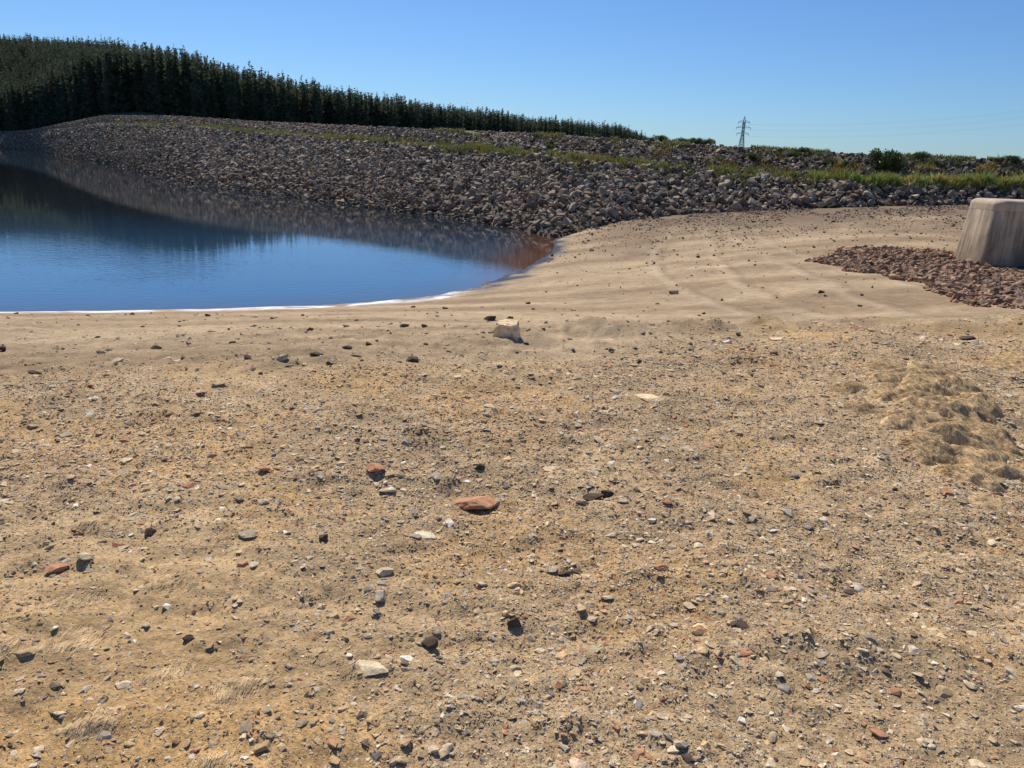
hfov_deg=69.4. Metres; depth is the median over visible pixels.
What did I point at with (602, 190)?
riprap rock
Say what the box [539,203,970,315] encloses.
flat stones
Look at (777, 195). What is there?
riprap rock
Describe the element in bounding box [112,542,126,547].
stone
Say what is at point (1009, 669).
stone
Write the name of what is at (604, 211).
riprap rock
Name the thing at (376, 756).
stone
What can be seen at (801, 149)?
bush
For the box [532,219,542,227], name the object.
riprap rock
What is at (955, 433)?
dry moss clump
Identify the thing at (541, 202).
riprap rock
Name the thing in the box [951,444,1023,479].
dry moss clump
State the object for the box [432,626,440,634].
stone
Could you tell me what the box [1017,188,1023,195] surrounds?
riprap rock
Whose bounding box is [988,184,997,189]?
riprap rock
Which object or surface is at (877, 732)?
stone
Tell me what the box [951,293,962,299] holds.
rubble rock
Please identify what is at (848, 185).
riprap rock
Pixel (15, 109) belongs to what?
pine tree
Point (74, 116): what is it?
pine tree
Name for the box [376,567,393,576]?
stone
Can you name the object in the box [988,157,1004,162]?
bush
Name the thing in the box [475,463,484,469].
stone
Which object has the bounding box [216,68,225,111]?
pine tree
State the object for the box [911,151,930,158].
bush
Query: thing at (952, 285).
rubble rock
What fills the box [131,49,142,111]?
pine tree
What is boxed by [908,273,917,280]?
rubble rock
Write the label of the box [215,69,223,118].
pine tree
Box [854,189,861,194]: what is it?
riprap rock
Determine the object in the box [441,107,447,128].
pine tree
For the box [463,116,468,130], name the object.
pine tree
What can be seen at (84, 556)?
stone
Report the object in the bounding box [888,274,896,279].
rubble rock
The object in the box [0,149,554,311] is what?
water
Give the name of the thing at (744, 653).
stone
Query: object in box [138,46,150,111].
pine tree
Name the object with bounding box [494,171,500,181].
riprap rock
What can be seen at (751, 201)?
riprap rock
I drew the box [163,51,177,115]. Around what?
pine tree
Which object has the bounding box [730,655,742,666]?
stone
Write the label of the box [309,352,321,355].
stone
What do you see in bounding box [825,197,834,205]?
riprap rock
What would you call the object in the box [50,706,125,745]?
dry moss clump
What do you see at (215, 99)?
pine tree
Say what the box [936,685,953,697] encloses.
stone
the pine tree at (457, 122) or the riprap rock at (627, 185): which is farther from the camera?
the pine tree at (457, 122)
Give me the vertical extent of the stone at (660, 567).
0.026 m
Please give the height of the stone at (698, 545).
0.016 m
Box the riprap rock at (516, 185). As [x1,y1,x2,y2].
[513,183,520,189]
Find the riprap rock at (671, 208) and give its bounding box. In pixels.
[667,205,676,212]
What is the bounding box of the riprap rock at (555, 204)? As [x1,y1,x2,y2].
[550,203,560,206]
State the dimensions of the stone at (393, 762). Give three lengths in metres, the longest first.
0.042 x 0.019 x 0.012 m
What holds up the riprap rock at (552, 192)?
on the embankment terrain at (630, 209)
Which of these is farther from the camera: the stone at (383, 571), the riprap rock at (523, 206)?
the riprap rock at (523, 206)
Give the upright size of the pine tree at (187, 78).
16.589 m
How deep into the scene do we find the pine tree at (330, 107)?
217.09 m
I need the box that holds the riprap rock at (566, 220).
[563,217,571,227]
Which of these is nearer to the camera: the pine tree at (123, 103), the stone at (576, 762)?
the stone at (576, 762)
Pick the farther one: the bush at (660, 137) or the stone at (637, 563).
the bush at (660, 137)
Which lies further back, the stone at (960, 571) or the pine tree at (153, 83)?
the pine tree at (153, 83)
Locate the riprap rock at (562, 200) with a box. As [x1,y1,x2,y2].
[558,197,565,203]
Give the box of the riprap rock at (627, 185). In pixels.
[623,183,631,189]
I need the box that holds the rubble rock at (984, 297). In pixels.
[977,295,989,299]
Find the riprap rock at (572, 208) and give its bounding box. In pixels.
[568,204,575,211]
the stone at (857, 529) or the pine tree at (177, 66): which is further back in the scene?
the pine tree at (177, 66)
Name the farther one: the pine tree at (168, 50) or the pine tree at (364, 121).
the pine tree at (364, 121)
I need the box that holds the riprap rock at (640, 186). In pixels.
[633,183,644,191]
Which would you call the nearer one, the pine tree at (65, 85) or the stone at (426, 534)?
the stone at (426, 534)
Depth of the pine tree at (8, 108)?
236.85 m
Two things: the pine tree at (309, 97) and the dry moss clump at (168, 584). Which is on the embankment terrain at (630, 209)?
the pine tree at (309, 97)
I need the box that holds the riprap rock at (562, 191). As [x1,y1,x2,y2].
[558,189,567,196]
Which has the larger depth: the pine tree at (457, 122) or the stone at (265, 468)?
the pine tree at (457, 122)
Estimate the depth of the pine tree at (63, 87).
202.63 m
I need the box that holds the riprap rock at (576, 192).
[574,190,581,194]
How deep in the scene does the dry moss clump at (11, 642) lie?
2.35 m
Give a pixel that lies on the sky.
(686, 69)
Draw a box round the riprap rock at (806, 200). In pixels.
[803,196,810,204]
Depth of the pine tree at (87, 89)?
189.25 m
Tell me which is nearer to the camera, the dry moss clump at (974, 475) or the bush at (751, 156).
the dry moss clump at (974, 475)
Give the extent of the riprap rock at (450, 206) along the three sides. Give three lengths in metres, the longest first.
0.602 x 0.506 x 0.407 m
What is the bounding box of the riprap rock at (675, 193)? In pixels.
[669,190,678,197]
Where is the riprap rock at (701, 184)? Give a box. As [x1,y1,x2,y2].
[698,181,706,188]
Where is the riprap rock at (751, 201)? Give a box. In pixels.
[748,197,756,206]
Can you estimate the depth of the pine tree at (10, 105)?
232.61 m
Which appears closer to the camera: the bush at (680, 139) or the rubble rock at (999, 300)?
the rubble rock at (999, 300)
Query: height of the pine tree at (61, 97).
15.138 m
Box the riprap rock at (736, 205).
[732,201,743,210]
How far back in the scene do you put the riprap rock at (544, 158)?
50.41 m
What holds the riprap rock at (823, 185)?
on the embankment terrain at (630, 209)
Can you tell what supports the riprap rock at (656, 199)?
on the embankment terrain at (630, 209)
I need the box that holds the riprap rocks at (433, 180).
[417,128,1023,235]
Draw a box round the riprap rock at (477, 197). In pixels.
[474,194,481,202]
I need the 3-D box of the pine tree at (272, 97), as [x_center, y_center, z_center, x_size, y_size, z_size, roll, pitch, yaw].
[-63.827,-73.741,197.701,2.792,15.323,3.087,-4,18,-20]
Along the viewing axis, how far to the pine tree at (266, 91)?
195.45 m
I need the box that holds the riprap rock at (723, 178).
[720,176,730,181]
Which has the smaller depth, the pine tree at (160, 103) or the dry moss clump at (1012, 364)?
the dry moss clump at (1012, 364)
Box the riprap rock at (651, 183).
[647,181,656,185]
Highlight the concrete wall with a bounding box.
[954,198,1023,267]
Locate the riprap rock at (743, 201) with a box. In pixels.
[739,197,747,205]
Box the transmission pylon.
[736,117,750,146]
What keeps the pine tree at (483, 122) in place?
on the embankment terrain at (630, 209)
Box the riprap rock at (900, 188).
[895,187,904,190]
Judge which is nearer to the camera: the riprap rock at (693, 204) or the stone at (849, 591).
the stone at (849, 591)
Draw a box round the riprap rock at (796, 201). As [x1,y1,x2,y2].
[794,199,802,204]
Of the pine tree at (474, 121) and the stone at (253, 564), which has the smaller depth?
the stone at (253, 564)
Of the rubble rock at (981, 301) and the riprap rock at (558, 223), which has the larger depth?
the riprap rock at (558, 223)
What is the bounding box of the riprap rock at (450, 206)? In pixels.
[447,203,454,210]
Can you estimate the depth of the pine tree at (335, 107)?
216.70 m
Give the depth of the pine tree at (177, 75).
178.69 m
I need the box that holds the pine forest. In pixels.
[0,32,650,138]
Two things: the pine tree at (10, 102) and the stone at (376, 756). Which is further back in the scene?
the pine tree at (10, 102)
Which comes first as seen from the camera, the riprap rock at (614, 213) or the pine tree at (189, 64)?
the riprap rock at (614, 213)
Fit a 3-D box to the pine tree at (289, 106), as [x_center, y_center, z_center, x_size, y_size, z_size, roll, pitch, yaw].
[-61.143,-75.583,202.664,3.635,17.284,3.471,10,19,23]
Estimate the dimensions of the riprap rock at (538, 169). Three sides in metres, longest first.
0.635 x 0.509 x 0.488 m
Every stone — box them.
[16,648,35,657]
[27,370,41,373]
[44,563,69,573]
[46,470,56,473]
[77,552,93,559]
[97,731,111,740]
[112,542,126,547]
[115,680,131,688]
[118,545,127,549]
[123,741,134,746]
[144,528,156,534]
[150,345,161,348]
[182,482,195,488]
[182,634,193,641]
[217,484,229,488]
[238,529,257,537]
[239,720,251,734]
[250,561,258,567]
[254,740,270,752]
[258,467,270,470]
[277,354,288,360]
[296,719,307,726]
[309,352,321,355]
[319,534,327,541]
[325,630,334,634]
[327,736,337,747]
[329,755,340,764]
[337,706,347,711]
[342,345,352,349]
[342,614,354,622]
[355,659,387,676]
[366,464,385,471]
[370,752,381,761]
[375,590,384,601]
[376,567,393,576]
[378,487,395,491]
[389,756,401,764]
[395,755,408,763]
[400,655,412,660]
[406,356,418,361]
[413,531,435,538]
[421,636,437,648]
[428,745,438,752]
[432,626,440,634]
[439,743,453,758]
[453,495,499,510]
[457,694,464,699]
[463,369,471,373]
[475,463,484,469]
[476,581,487,585]
[483,316,495,320]
[493,319,520,340]
[507,582,520,587]
[507,617,521,626]
[510,665,521,670]
[534,648,544,652]
[542,467,554,470]
[558,571,572,576]
[569,757,589,767]
[572,568,582,573]
[575,501,588,505]
[582,493,603,500]
[600,595,613,599]
[601,490,613,497]
[608,388,620,391]
[618,498,628,502]
[634,394,663,401]
[634,561,644,566]
[635,681,644,689]
[636,699,642,710]
[640,678,648,684]
[648,518,655,522]
[648,728,661,736]
[653,564,668,571]
[662,500,671,503]
[674,740,688,747]
[683,602,695,608]
[693,623,706,629]
[694,542,703,547]
[730,620,749,629]
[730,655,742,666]
[739,649,752,656]
[741,509,751,514]
[766,757,775,765]
[768,337,783,340]
[769,731,777,741]
[777,684,790,694]
[799,758,812,766]
[842,589,856,594]
[852,526,863,532]
[853,582,864,591]
[860,631,876,641]
[869,728,887,737]
[908,645,920,653]
[927,743,935,748]
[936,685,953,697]
[940,488,952,494]
[954,599,963,603]
[956,568,963,573]
[959,335,975,339]
[963,680,977,688]
[966,630,977,636]
[968,759,985,767]
[971,675,981,680]
[983,554,996,560]
[987,539,997,545]
[988,735,998,743]
[1004,665,1016,676]
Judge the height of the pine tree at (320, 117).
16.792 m
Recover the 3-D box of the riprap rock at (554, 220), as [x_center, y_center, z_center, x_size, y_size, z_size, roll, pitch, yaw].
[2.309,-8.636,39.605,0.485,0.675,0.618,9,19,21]
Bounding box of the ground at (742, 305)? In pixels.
[0,205,1023,767]
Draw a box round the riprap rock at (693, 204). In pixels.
[690,201,698,206]
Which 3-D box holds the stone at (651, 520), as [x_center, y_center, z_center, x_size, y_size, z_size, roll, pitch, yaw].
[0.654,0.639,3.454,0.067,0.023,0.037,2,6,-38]
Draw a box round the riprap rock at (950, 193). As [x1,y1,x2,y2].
[947,190,954,197]
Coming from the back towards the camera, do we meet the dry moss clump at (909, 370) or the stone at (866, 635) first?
the dry moss clump at (909, 370)
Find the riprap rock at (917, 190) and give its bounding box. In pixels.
[913,187,923,194]
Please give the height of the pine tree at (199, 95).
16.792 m
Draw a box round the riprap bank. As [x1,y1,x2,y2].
[0,115,422,213]
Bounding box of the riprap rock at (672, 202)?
[668,198,676,205]
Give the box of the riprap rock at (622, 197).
[616,196,625,202]
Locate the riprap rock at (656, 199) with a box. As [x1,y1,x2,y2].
[653,196,660,204]
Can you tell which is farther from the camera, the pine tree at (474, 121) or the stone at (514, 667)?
the pine tree at (474, 121)
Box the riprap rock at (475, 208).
[473,206,480,213]
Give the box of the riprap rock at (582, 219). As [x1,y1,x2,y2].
[578,215,587,223]
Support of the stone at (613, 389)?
on the ground at (742, 305)
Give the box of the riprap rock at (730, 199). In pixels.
[726,196,733,202]
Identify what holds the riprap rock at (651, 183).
on the embankment terrain at (630, 209)
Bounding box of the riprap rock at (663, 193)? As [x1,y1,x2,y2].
[658,191,666,196]
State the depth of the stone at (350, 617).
2.63 m
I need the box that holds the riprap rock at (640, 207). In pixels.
[636,205,642,211]
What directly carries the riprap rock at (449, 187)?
on the embankment terrain at (630, 209)
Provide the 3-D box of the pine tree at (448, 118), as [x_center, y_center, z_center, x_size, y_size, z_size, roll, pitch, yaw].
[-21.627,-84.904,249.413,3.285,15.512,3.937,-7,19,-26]
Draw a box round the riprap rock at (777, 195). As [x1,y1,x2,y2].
[773,192,780,199]
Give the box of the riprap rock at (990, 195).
[983,192,993,197]
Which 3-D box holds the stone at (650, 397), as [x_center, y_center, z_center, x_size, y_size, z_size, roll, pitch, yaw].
[0.940,0.096,5.066,0.141,0.023,0.192,-12,22,-39]
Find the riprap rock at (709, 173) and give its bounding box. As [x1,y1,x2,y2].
[704,170,714,176]
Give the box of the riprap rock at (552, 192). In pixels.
[548,190,555,196]
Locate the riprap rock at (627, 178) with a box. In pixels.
[622,176,629,180]
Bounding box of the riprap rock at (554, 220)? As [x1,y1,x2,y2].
[550,217,558,225]
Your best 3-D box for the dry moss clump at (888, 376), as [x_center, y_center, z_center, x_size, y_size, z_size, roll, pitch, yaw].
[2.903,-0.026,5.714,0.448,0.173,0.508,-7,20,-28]
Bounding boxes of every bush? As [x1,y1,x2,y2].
[585,132,599,136]
[652,135,669,141]
[673,137,692,143]
[690,137,702,144]
[701,138,715,144]
[742,152,762,162]
[788,151,803,156]
[794,147,809,152]
[822,159,837,165]
[867,148,908,172]
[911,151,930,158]
[925,159,945,165]
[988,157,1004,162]
[1004,155,1021,163]
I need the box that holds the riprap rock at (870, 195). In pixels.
[863,190,874,198]
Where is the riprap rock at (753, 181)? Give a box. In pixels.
[748,178,757,185]
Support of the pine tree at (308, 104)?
on the embankment terrain at (630, 209)
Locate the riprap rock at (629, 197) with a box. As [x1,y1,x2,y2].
[626,194,635,201]
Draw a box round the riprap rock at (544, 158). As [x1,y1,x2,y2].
[542,155,548,161]
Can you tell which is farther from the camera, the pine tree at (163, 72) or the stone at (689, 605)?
the pine tree at (163, 72)
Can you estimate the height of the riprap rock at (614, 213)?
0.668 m
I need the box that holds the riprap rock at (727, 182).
[724,179,730,188]
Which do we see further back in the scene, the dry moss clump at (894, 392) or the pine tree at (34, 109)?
the pine tree at (34, 109)
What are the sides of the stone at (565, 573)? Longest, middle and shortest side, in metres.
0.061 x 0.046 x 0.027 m
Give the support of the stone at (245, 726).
on the ground at (742, 305)
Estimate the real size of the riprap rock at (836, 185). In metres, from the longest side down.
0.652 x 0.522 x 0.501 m
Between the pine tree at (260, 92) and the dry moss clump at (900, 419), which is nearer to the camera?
the dry moss clump at (900, 419)
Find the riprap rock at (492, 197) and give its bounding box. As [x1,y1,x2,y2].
[489,195,495,200]
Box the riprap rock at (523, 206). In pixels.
[520,203,526,210]
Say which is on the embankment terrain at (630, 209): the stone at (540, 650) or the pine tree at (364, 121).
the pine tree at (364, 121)
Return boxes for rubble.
[804,245,1023,308]
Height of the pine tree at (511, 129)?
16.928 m
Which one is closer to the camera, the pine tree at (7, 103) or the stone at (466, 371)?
the stone at (466, 371)
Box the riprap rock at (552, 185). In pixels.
[549,182,556,188]
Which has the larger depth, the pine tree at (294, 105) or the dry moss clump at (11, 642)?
the pine tree at (294, 105)
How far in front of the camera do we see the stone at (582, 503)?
3.55 m
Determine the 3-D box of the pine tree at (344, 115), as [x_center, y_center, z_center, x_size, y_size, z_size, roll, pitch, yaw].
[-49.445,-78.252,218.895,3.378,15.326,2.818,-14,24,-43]
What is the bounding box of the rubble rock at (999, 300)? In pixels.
[996,298,1003,304]
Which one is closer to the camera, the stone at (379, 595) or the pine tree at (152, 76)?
the stone at (379, 595)
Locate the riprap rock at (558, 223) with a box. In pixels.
[555,221,563,225]
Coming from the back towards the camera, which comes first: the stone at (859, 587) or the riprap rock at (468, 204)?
the riprap rock at (468, 204)
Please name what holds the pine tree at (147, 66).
on the embankment terrain at (630, 209)
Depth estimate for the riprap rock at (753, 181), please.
46.31 m
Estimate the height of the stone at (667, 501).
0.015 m
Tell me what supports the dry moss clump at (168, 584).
on the ground at (742, 305)
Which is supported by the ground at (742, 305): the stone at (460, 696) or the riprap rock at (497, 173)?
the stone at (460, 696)
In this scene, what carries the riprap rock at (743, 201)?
on the embankment terrain at (630, 209)
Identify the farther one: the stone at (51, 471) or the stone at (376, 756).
the stone at (51, 471)
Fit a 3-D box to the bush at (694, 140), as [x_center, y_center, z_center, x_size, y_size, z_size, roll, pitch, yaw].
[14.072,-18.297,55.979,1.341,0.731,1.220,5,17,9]
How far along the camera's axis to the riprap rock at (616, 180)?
45.89 m
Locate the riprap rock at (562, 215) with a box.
[557,212,566,218]
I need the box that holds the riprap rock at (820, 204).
[815,202,825,207]
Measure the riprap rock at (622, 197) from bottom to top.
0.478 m
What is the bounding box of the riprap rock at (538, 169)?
[536,166,542,172]
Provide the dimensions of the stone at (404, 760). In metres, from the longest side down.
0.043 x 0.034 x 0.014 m
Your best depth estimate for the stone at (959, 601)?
2.90 m
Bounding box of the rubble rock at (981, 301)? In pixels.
[979,298,985,305]
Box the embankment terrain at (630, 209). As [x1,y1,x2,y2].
[0,109,1023,237]
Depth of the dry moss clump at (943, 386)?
5.29 m
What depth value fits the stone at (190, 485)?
3.52 m
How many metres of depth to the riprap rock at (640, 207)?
42.58 m
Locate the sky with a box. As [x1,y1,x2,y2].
[0,0,1023,158]
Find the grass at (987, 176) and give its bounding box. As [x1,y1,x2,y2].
[117,118,1023,191]
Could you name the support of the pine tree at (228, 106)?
on the embankment terrain at (630, 209)
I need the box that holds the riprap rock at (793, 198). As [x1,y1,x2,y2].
[790,195,798,201]
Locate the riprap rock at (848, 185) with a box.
[846,183,852,188]
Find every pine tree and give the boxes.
[0,88,7,130]
[2,86,10,130]
[5,80,12,130]
[5,83,13,130]
[7,85,12,126]
[8,81,15,130]
[8,85,23,130]
[9,82,20,130]
[11,87,22,130]
[14,83,22,130]
[18,86,26,129]
[28,79,39,128]
[38,74,49,125]
[39,76,50,126]
[42,74,53,124]
[52,70,62,123]
[54,67,65,122]
[56,74,63,120]
[58,67,72,120]
[59,71,68,118]
[59,71,70,121]
[60,68,71,120]
[66,58,77,119]
[81,53,95,116]
[94,50,107,113]
[100,44,111,113]
[101,51,116,114]
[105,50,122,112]
[106,50,121,112]
[111,43,130,112]
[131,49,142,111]
[132,54,146,111]
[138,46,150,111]
[142,42,153,112]
[146,44,162,111]
[146,53,162,113]
[149,50,160,113]
[151,48,168,114]
[158,53,166,113]
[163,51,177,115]
[165,46,174,115]
[166,51,182,115]
[171,52,183,115]
[173,50,183,107]
[179,48,186,115]
[179,52,191,116]
[183,53,193,116]
[186,54,197,102]
[189,55,201,116]
[190,55,207,116]
[198,56,210,117]
[202,56,214,117]
[207,64,221,118]
[209,60,218,117]
[209,62,219,103]
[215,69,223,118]
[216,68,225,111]
[220,66,236,118]
[220,67,236,119]
[221,63,232,118]
[226,64,236,119]
[228,65,241,116]
[230,65,239,118]
[231,64,243,119]
[239,72,247,119]
[243,74,257,120]
[245,70,255,120]
[251,70,262,120]
[252,71,262,120]
[258,75,263,120]
[259,73,271,121]
[262,70,275,121]
[266,77,276,121]
[270,78,277,120]
[271,78,280,120]
[277,77,282,119]
[278,71,290,122]
[285,74,295,122]
[289,81,296,121]
[291,84,300,121]
[294,80,301,122]
[299,74,305,122]
[301,84,309,122]
[305,79,312,122]
[309,77,318,123]
[309,81,312,118]
[312,79,320,123]
[312,80,319,123]
[316,83,324,123]
[318,83,324,121]
[327,85,333,123]
[331,89,342,124]
[332,89,340,121]
[335,91,343,124]
[337,91,343,122]
[341,92,349,124]
[345,89,353,124]
[347,85,353,125]
[352,92,356,124]
[354,87,362,125]
[356,96,362,125]
[362,93,370,125]
[362,94,369,125]
[379,98,387,125]
[383,94,390,126]
[388,99,394,126]
[392,97,398,127]
[396,102,400,126]
[398,96,404,127]
[405,104,410,127]
[406,100,414,127]
[409,104,414,127]
[411,103,418,128]
[417,101,423,128]
[421,107,426,127]
[422,103,428,128]
[427,102,434,128]
[432,107,437,128]
[435,108,440,127]
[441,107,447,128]
[446,109,450,128]
[449,105,452,127]
[451,105,457,128]
[451,107,456,128]
[456,109,459,128]
[458,105,463,128]
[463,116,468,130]
[467,112,472,130]
[468,113,474,130]
[472,113,475,130]
[477,111,482,130]
[480,112,485,130]
[487,109,490,130]
[492,111,497,131]
[495,110,500,131]
[498,113,503,131]
[501,111,505,130]
[506,112,509,131]
[510,114,513,131]
[512,115,517,132]
[525,119,529,132]
[560,121,564,133]
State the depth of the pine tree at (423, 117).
242.46 m
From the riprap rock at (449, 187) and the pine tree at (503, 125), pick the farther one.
the pine tree at (503, 125)
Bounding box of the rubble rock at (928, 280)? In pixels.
[923,279,934,283]
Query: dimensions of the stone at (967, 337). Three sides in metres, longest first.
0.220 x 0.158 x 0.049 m
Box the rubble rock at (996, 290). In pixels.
[989,288,998,293]
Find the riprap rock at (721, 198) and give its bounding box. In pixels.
[718,195,724,202]
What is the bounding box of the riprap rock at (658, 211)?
[655,208,662,214]
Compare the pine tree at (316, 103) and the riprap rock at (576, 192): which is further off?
the pine tree at (316, 103)
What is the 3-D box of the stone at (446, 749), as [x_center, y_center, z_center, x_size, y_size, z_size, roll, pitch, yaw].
[-0.190,1.036,2.093,0.035,0.020,0.064,2,10,29]
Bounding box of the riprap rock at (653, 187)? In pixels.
[648,185,656,190]
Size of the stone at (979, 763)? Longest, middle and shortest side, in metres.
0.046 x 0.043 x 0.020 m
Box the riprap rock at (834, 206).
[827,203,839,207]
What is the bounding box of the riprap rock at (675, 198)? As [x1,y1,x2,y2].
[672,196,678,201]
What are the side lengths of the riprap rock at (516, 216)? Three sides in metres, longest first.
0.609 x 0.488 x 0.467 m
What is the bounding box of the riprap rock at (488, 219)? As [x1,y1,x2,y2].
[483,217,492,221]
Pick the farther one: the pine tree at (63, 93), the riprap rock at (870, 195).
the pine tree at (63, 93)
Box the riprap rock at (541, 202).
[538,198,547,206]
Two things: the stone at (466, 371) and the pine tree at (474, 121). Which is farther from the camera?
the pine tree at (474, 121)
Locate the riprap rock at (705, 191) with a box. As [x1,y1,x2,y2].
[700,190,709,194]
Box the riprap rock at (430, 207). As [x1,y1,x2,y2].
[426,205,436,210]
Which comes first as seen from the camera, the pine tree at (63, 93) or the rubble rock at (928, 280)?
the rubble rock at (928, 280)
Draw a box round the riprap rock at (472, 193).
[469,190,475,195]
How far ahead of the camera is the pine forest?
224.33 m
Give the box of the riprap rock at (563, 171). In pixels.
[560,169,567,175]
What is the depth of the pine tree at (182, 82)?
178.72 m
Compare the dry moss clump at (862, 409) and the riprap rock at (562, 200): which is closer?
the dry moss clump at (862, 409)
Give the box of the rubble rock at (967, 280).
[965,278,973,282]
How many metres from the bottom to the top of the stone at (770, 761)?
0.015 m
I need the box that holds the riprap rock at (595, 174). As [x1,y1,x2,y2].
[589,172,598,177]
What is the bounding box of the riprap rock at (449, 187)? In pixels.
[445,185,452,192]
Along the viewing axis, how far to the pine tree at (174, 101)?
178.02 m
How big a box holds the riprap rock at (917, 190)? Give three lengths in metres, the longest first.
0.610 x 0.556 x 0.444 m
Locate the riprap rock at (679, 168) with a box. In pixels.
[676,165,682,172]
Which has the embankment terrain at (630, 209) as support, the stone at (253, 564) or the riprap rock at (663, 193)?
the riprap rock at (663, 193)
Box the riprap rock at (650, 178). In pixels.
[646,176,653,180]
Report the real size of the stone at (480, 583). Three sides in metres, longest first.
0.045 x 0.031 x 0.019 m
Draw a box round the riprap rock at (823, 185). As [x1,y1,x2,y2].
[817,183,825,188]
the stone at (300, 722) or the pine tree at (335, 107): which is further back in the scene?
the pine tree at (335, 107)
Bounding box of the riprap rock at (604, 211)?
[601,208,607,215]
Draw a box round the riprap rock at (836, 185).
[832,182,841,188]
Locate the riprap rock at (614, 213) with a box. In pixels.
[609,209,618,218]
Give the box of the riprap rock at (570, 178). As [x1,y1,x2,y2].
[566,175,573,181]
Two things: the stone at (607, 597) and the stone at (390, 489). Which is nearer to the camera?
the stone at (607, 597)
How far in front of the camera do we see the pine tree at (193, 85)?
177.34 m
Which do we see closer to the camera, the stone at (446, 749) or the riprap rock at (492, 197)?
the stone at (446, 749)
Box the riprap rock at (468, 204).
[464,201,471,207]
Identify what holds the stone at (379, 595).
on the ground at (742, 305)
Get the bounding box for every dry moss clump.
[0,631,21,666]
[32,619,106,655]
[42,586,110,614]
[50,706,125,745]
[66,514,128,532]
[137,660,199,686]
[144,571,195,593]
[187,742,246,767]
[205,675,269,706]
[829,380,867,395]
[839,402,886,415]
[858,370,905,382]
[862,359,908,370]
[867,382,934,402]
[879,408,946,433]
[881,432,957,465]
[892,365,940,376]
[901,373,964,395]
[901,394,983,422]
[905,360,966,379]
[925,421,1009,462]
[930,463,1008,492]
[941,374,988,395]
[945,392,1022,429]
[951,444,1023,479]
[959,417,1023,455]
[967,492,1011,513]
[987,351,1023,359]
[987,358,1023,370]
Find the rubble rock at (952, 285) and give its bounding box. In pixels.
[948,283,962,287]
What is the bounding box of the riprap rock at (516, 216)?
[511,214,519,220]
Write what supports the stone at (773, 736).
on the ground at (742, 305)
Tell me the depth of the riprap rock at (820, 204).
43.13 m
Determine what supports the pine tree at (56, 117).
on the embankment terrain at (630, 209)
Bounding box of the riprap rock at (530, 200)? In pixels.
[527,198,535,206]
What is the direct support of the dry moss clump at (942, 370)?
on the ground at (742, 305)
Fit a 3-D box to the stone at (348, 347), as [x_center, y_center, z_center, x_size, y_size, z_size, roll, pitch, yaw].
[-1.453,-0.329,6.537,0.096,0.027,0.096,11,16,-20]
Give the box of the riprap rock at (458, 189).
[454,184,462,193]
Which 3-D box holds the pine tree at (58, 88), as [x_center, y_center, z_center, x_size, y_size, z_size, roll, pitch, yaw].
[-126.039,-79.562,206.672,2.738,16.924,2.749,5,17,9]
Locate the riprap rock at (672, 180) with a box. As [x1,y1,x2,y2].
[669,177,675,184]
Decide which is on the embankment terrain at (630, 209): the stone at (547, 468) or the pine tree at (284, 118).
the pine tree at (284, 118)
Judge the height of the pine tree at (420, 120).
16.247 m
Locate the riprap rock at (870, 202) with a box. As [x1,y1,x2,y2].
[867,199,875,205]
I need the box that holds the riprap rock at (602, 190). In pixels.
[597,186,606,195]
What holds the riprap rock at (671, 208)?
on the embankment terrain at (630, 209)
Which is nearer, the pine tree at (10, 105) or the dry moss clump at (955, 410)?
the dry moss clump at (955, 410)
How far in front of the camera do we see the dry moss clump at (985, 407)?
4.94 m
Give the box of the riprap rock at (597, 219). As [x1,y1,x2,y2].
[594,216,602,222]
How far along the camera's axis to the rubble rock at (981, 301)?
13.80 m
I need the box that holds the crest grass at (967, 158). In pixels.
[434,127,1023,171]
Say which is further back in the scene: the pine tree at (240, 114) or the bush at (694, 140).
the pine tree at (240, 114)
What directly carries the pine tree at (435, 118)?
on the embankment terrain at (630, 209)
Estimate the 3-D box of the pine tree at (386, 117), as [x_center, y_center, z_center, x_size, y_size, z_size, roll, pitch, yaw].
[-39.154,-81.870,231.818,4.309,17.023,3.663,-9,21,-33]
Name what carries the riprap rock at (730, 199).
on the embankment terrain at (630, 209)
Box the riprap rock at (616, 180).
[614,178,622,183]
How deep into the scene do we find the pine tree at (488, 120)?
263.31 m
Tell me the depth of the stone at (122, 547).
3.02 m
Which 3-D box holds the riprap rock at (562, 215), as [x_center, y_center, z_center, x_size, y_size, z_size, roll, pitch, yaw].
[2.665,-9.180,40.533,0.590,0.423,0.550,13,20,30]
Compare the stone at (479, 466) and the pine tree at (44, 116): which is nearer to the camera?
the stone at (479, 466)
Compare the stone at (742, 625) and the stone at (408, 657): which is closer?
the stone at (408, 657)
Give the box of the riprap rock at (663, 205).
[659,203,669,207]
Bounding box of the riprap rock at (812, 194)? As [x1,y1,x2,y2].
[808,191,816,198]
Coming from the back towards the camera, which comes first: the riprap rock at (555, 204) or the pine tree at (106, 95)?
the pine tree at (106, 95)
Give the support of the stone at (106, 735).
on the ground at (742, 305)
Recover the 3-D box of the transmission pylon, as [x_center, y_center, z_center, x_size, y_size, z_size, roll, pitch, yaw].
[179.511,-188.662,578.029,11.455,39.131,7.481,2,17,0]
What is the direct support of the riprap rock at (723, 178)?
on the embankment terrain at (630, 209)
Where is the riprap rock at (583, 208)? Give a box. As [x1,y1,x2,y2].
[579,206,586,212]
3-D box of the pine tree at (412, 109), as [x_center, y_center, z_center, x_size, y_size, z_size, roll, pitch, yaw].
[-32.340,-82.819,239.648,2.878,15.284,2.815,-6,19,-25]

